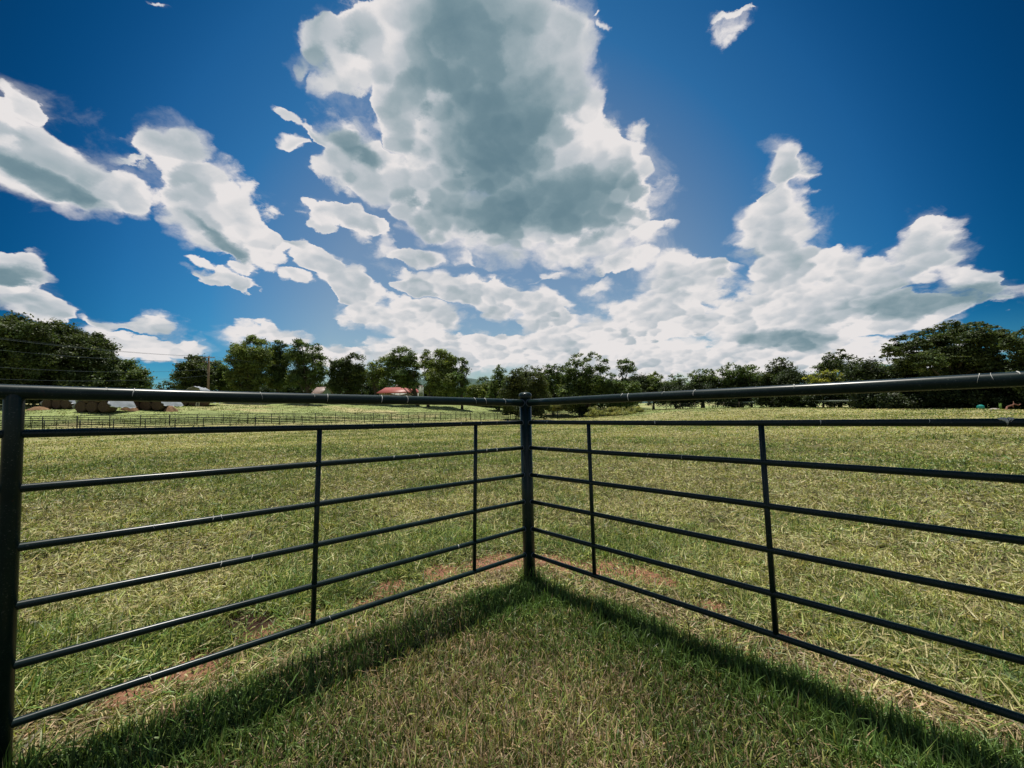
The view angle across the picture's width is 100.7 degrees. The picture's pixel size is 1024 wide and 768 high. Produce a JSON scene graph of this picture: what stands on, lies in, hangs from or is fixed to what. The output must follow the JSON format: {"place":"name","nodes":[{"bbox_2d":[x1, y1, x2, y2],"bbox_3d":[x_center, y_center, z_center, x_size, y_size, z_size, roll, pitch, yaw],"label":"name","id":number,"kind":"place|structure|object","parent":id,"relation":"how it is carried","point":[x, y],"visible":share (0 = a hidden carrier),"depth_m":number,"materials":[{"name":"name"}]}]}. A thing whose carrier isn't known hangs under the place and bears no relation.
{"place":"outdoors","nodes":[
{"label":"outdoors","id":0,"kind":"place"},
{"bbox_2d":[0,517,1023,767],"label":"grass","id":1,"kind":"structure","parent":0,"point":[346,655],"depth_m":2.37,"materials":[{"name":"green plant"}]},
{"bbox_2d":[0,402,1023,767],"bbox_3d":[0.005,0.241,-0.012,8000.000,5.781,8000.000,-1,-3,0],"label":"ground","id":2,"kind":"structure","parent":0,"point":[292,410],"depth_m":5.66,"materials":[{"name":"green plant"}]},
{"bbox_2d":[0,310,64,405],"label":"oak tree","id":3,"kind":"object","parent":2,"relation":"on","point":[17,327],"visible":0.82,"depth_m":69.60,"materials":[{"name":"green plant"}]},
{"bbox_2d":[25,406,49,410],"bbox_3d":[-71.219,3.691,63.881,2.675,0.746,2.171,-2,-3,17],"label":"hay heap","id":4,"kind":"object","parent":2,"relation":"on","point":[38,408],"visible":0.94,"depth_m":63.50,"materials":[{"name":"brown plant"}]},
{"bbox_2d":[42,400,53,408],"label":"round hay bale","id":5,"kind":"object","parent":2,"relation":"on","point":[47,403],"visible":0.4,"depth_m":65.43},
{"bbox_2d":[52,400,63,408],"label":"round hay bale","id":6,"kind":"object","parent":2,"relation":"on","point":[56,404],"visible":0.48,"depth_m":65.31},
{"bbox_2d":[16,317,115,404],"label":"oak tree","id":7,"kind":"object","parent":2,"relation":"on","point":[73,373],"visible":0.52,"depth_m":74.17,"materials":[{"name":"green plant"}]},
{"bbox_2d":[61,400,74,408],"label":"round hay bale","id":8,"kind":"object","parent":2,"relation":"on","point":[66,404],"visible":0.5,"depth_m":65.09},
{"bbox_2d":[75,401,87,411],"bbox_3d":[-62.391,3.367,62.036,1.700,1.696,1.530,-1,-3,0],"label":"round hay bale","id":9,"kind":"object","parent":2,"relation":"on","point":[80,406],"visible":0.56,"depth_m":61.30},
{"bbox_2d":[86,401,100,412],"bbox_3d":[-60.719,3.324,61.962,1.699,1.692,1.530,-1,-3,0],"label":"round hay bale","id":10,"kind":"object","parent":2,"relation":"on","point":[91,406],"visible":0.56,"depth_m":61.23},
{"bbox_2d":[98,401,117,411],"bbox_3d":[-59.037,3.280,62.008,1.687,1.698,1.530,-1,-3,0],"label":"round hay bale","id":11,"kind":"object","parent":2,"relation":"on","point":[103,406],"visible":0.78,"depth_m":61.28},
{"bbox_2d":[88,331,128,387],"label":"oak tree","id":12,"kind":"object","parent":2,"relation":"on","point":[113,380],"visible":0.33,"depth_m":79.59,"materials":[{"name":"green plant"}]},
{"bbox_2d":[120,407,139,410],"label":"hay heap","id":13,"kind":"object","parent":2,"relation":"on","point":[131,409],"visible":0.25,"depth_m":65.33,"materials":[{"name":"brown plant"}]},
{"bbox_2d":[113,358,156,388],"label":"tree","id":14,"kind":"object","parent":2,"relation":"on","point":[140,378],"visible":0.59,"depth_m":83.08,"materials":[{"name":"green plant"}]},
{"bbox_2d":[133,401,140,409],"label":"round hay bale","id":15,"kind":"object","parent":2,"relation":"on","point":[137,404],"visible":0.2,"depth_m":67.16},
{"bbox_2d":[140,402,152,409],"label":"round hay bale","id":16,"kind":"object","parent":2,"relation":"on","point":[145,405],"visible":0.65,"depth_m":67.30},
{"bbox_2d":[151,402,166,410],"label":"round hay bale","id":17,"kind":"object","parent":2,"relation":"on","point":[158,406],"visible":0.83,"depth_m":67.53},
{"bbox_2d":[162,406,178,411],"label":"hay heap","id":18,"kind":"object","parent":2,"relation":"on","point":[170,409],"visible":0.95,"depth_m":68.53,"materials":[{"name":"beige plant"}]},
{"bbox_2d":[155,353,216,390],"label":"oak tree","id":19,"kind":"object","parent":2,"relation":"on","point":[197,364],"visible":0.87,"depth_m":96.24,"materials":[{"name":"green plant"}]},
{"bbox_2d":[188,402,198,405],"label":"round hay bale","id":20,"kind":"object","parent":2,"relation":"on","point":[192,403],"visible":0.41,"depth_m":81.39},
{"bbox_2d":[199,402,209,405],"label":"round hay bale","id":21,"kind":"object","parent":2,"relation":"on","point":[204,403],"visible":0.51,"depth_m":82.06},
{"bbox_2d":[202,356,214,389],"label":"utility pole","id":22,"kind":"object","parent":2,"relation":"on","point":[208,375],"visible":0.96,"depth_m":92.23,"materials":[{"name":"brown wood"}]},
{"bbox_2d":[1,367,206,371],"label":"overhead cable","id":23,"kind":"object","parent":22,"relation":"attached to","point":[87,371],"visible":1,"depth_m":65.14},
{"bbox_2d":[6,338,202,356],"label":"overhead cable","id":24,"kind":"object","parent":22,"relation":"attached to","point":[95,348],"visible":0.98,"depth_m":68.42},
{"bbox_2d":[8,375,206,380],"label":"overhead cable","id":25,"kind":"object","parent":22,"relation":"attached to","point":[122,380],"visible":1,"depth_m":67.63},
{"bbox_2d":[4,339,213,356],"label":"overhead cable","id":26,"kind":"object","parent":22,"relation":"attached to","point":[95,349],"visible":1,"depth_m":65.47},
{"bbox_2d":[210,359,232,390],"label":"tree","id":27,"kind":"object","parent":2,"relation":"on","point":[219,368],"visible":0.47,"depth_m":104.87,"materials":[{"name":"green plant"}]},
{"bbox_2d":[219,334,273,391],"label":"oak tree","id":28,"kind":"object","parent":2,"relation":"on","point":[250,375],"visible":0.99,"depth_m":101.23,"materials":[{"name":"green plant"}]},
{"bbox_2d":[264,340,292,392],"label":"oak tree","id":29,"kind":"object","parent":2,"relation":"on","point":[279,371],"visible":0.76,"depth_m":107.19,"materials":[{"name":"green plant"}]},
{"bbox_2d":[0,409,597,429],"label":"pipe fence","id":30,"kind":"object","parent":2,"relation":"on","point":[263,420],"visible":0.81,"depth_m":60.33,"materials":[{"name":"metal"}]},
{"bbox_2d":[1,407,597,428],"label":"pipe fence","id":31,"kind":"object","parent":2,"relation":"on","point":[315,414],"visible":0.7,"depth_m":59.58,"materials":[{"name":"metal"}]},
{"bbox_2d":[282,338,329,404],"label":"oak tree","id":32,"kind":"object","parent":2,"relation":"on","point":[305,377],"visible":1,"depth_m":103.55,"materials":[{"name":"green plant"}]},
{"bbox_2d":[0,377,643,407],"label":"woods","id":33,"kind":"object","parent":2,"relation":"on","point":[369,390],"visible":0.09,"depth_m":127.51,"materials":[{"name":"green plant"}]},
{"bbox_2d":[311,387,332,393],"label":"barn","id":34,"kind":"structure","parent":2,"relation":"on","point":[319,390],"depth_m":121.17,"materials":[{"name":"white paint"}]},
{"bbox_2d":[322,352,368,394],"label":"oak tree","id":35,"kind":"object","parent":2,"relation":"on","point":[349,378],"visible":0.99,"depth_m":109.09,"materials":[{"name":"green plant"}]},
{"bbox_2d":[360,356,392,404],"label":"tree","id":36,"kind":"object","parent":2,"relation":"on","point":[377,373],"visible":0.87,"depth_m":107.65,"materials":[{"name":"green plant"}]},
{"bbox_2d":[377,385,418,395],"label":"house","id":37,"kind":"structure","parent":2,"relation":"on","point":[396,390],"depth_m":118.15,"materials":[{"name":"red paint"}]},
{"bbox_2d":[377,345,421,405],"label":"pecan tree","id":38,"kind":"object","parent":2,"relation":"on","point":[403,377],"visible":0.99,"depth_m":105.31,"materials":[{"name":"green plant"}]},
{"bbox_2d":[418,386,422,395],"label":"shed","id":39,"kind":"structure","parent":2,"relation":"on","point":[420,391],"depth_m":112.16,"materials":[{"name":"white metal"}]},
{"bbox_2d":[418,348,459,406],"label":"oak tree","id":40,"kind":"object","parent":2,"relation":"on","point":[445,385],"visible":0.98,"depth_m":103.11,"materials":[{"name":"green plant"}]},
{"bbox_2d":[448,357,471,408],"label":"oak tree","id":41,"kind":"object","parent":2,"relation":"on","point":[461,378],"visible":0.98,"depth_m":102.38,"materials":[{"name":"green plant"}]},
{"bbox_2d":[463,380,493,397],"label":"bush","id":42,"kind":"object","parent":2,"relation":"on","point":[479,391],"visible":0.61,"depth_m":115.80,"materials":[{"name":"green plant"}]},
{"bbox_2d":[477,376,488,384],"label":"tree","id":43,"kind":"object","parent":2,"relation":"on","point":[485,378],"visible":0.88,"depth_m":125.22,"materials":[{"name":"green plant"}]},
{"bbox_2d":[485,364,507,410],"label":"cedar tree","id":44,"kind":"object","parent":2,"relation":"on","point":[495,385],"visible":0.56,"depth_m":107.41,"materials":[{"name":"green plant"}]},
{"bbox_2d":[0,371,1023,767],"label":"pipe fence","id":45,"kind":"object","parent":2,"relation":"on","point":[12,437],"visible":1,"depth_m":2.12,"materials":[{"name":"metal"}]},
{"bbox_2d":[0,412,1023,476],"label":"grass","id":46,"kind":"structure","parent":2,"relation":"on","point":[156,450],"depth_m":21.86,"materials":[{"name":"green plant"}]},
{"bbox_2d":[0,404,1023,444],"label":"grass","id":47,"kind":"structure","parent":2,"relation":"on","point":[842,411],"depth_m":62.64,"materials":[{"name":"green plant"}]},
{"bbox_2d":[497,364,552,418],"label":"oak tree","id":48,"kind":"object","parent":2,"relation":"on","point":[519,381],"visible":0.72,"depth_m":83.25,"materials":[{"name":"green plant"}]},
{"bbox_2d":[540,363,570,413],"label":"oak tree","id":49,"kind":"object","parent":2,"relation":"on","point":[553,375],"visible":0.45,"depth_m":99.23,"materials":[{"name":"green plant"}]},
{"bbox_2d":[553,351,610,415],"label":"tall tree","id":50,"kind":"object","parent":2,"relation":"on","point":[588,381],"visible":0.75,"depth_m":94.69,"materials":[{"name":"green plant"}]},
{"bbox_2d":[546,405,644,416],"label":"brush","id":51,"kind":"object","parent":2,"relation":"on","point":[610,411],"visible":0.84,"depth_m":88.21,"materials":[{"name":"green plant"}]},
{"bbox_2d":[601,372,642,411],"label":"bush","id":52,"kind":"object","parent":2,"relation":"on","point":[619,387],"visible":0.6,"depth_m":94.64,"materials":[{"name":"green plant"}]},
{"bbox_2d":[616,358,637,381],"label":"tall tree","id":53,"kind":"object","parent":2,"relation":"on","point":[626,369],"visible":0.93,"depth_m":97.33,"materials":[{"name":"green plant"}]},
{"bbox_2d":[643,371,671,409],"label":"oak tree","id":54,"kind":"object","parent":2,"relation":"on","point":[653,380],"visible":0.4,"depth_m":102.58,"materials":[{"name":"green plant"}]},
{"bbox_2d":[668,374,687,408],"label":"tree","id":55,"kind":"object","parent":2,"relation":"on","point":[679,380],"visible":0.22,"depth_m":103.48,"materials":[{"name":"green plant"}]},
{"bbox_2d":[644,402,754,409],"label":"wire fence","id":56,"kind":"object","parent":2,"relation":"on","point":[694,405],"visible":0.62,"depth_m":92.19,"materials":[{"name":"paint"}]},
{"bbox_2d":[684,368,721,407],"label":"oak tree","id":57,"kind":"object","parent":2,"relation":"on","point":[710,377],"visible":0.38,"depth_m":97.67,"materials":[{"name":"green plant"}]},
{"bbox_2d":[717,362,759,387],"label":"oak tree","id":58,"kind":"object","parent":2,"relation":"on","point":[729,375],"visible":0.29,"depth_m":95.00,"materials":[{"name":"green plant"}]},
{"bbox_2d":[733,364,760,407],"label":"tree","id":59,"kind":"object","parent":2,"relation":"on","point":[745,373],"visible":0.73,"depth_m":91.94,"materials":[{"name":"green plant"}]},
{"bbox_2d":[756,357,797,405],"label":"oak tree","id":60,"kind":"object","parent":2,"relation":"on","point":[778,369],"visible":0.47,"depth_m":87.19,"materials":[{"name":"green plant"}]},
{"bbox_2d":[743,400,849,407],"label":"pipe fence","id":61,"kind":"object","parent":2,"relation":"on","point":[828,400],"visible":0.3,"depth_m":72.69,"materials":[{"name":"paint"}]},
{"bbox_2d":[801,369,845,407],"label":"tree","id":62,"kind":"object","parent":2,"relation":"on","point":[814,379],"visible":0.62,"depth_m":75.44,"materials":[{"name":"green plant"}]},
{"bbox_2d":[628,356,1023,408],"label":"undergrowth","id":63,"kind":"object","parent":2,"relation":"on","point":[957,398],"visible":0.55,"depth_m":62.31,"materials":[{"name":"green plant"}]},
{"bbox_2d":[811,349,862,403],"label":"oak tree","id":64,"kind":"object","parent":2,"relation":"on","point":[828,364],"visible":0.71,"depth_m":83.26,"materials":[{"name":"green plant"}]},
{"bbox_2d":[879,320,1020,391],"bbox_3d":[61.003,-2.662,58.414,24.796,12.677,10.940,-1,-3,0],"label":"spreading tree","id":65,"kind":"object","parent":2,"relation":"on","point":[939,348],"visible":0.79,"depth_m":56.47,"materials":[{"name":"green plant"}]},
{"bbox_2d":[992,326,1023,399],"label":"oak tree","id":66,"kind":"object","parent":2,"relation":"on","point":[1017,357],"visible":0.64,"depth_m":52.38,"materials":[{"name":"green plant"}]},
{"bbox_2d":[1005,401,1020,409],"bbox_3d":[59.249,2.632,50.264,2.210,1.165,0.505,-1,-3,-5],"label":"fallen branch","id":67,"kind":"object","parent":2,"relation":"on","point":[1012,405],"visible":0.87,"depth_m":50.18,"materials":[{"name":"brown wood"}]},
{"bbox_2d":[0,0,1023,389],"label":"sky","id":68,"kind":"structure","parent":0,"point":[666,187],"materials":[{"name":"blue"}]},
{"bbox_2d":[19,448,1023,589],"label":"grass","id":69,"kind":"structure","parent":0,"point":[867,506],"depth_m":6.85,"materials":[{"name":"green plant"}]},
{"bbox_2d":[390,378,749,402],"bbox_3d":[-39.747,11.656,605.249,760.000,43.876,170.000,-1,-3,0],"label":"hills","id":70,"kind":"structure","parent":0,"point":[474,381],"depth_m":577.97,"materials":[{"name":"green plant"}]},
{"bbox_3d":[-61.594,1.909,62.062,1.699,1.709,1.530,-1,-3,0],"label":"round hay bale","id":71,"kind":"object","parent":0,"visible":0},
{"bbox_2d":[72,400,135,407],"bbox_3d":[-60.739,2.310,63.315,5.684,2.849,4.360,-1,-3,0],"label":"tarpaulin","id":72,"kind":"object","parent":71,"relation":"on","point":[123,404],"visible":0.16,"depth_m":63.09,"materials":[{"name":"white plastic"}]},
{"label":"round hay bale","id":73,"kind":"object","parent":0,"visible":0},
{"bbox_2d":[161,402,183,406],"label":"tarpaulin","id":74,"kind":"object","parent":73,"relation":"on","point":[178,404],"visible":0.17,"depth_m":70.11,"materials":[{"name":"white plastic"}]},
{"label":"round hay bale","id":75,"kind":"object","parent":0,"visible":0},
{"bbox_2d":[187,386,220,403],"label":"tarpaulin","id":76,"kind":"object","parent":75,"relation":"on","point":[197,388],"visible":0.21,"depth_m":84.36,"materials":[{"name":"white plastic"}]}
]}

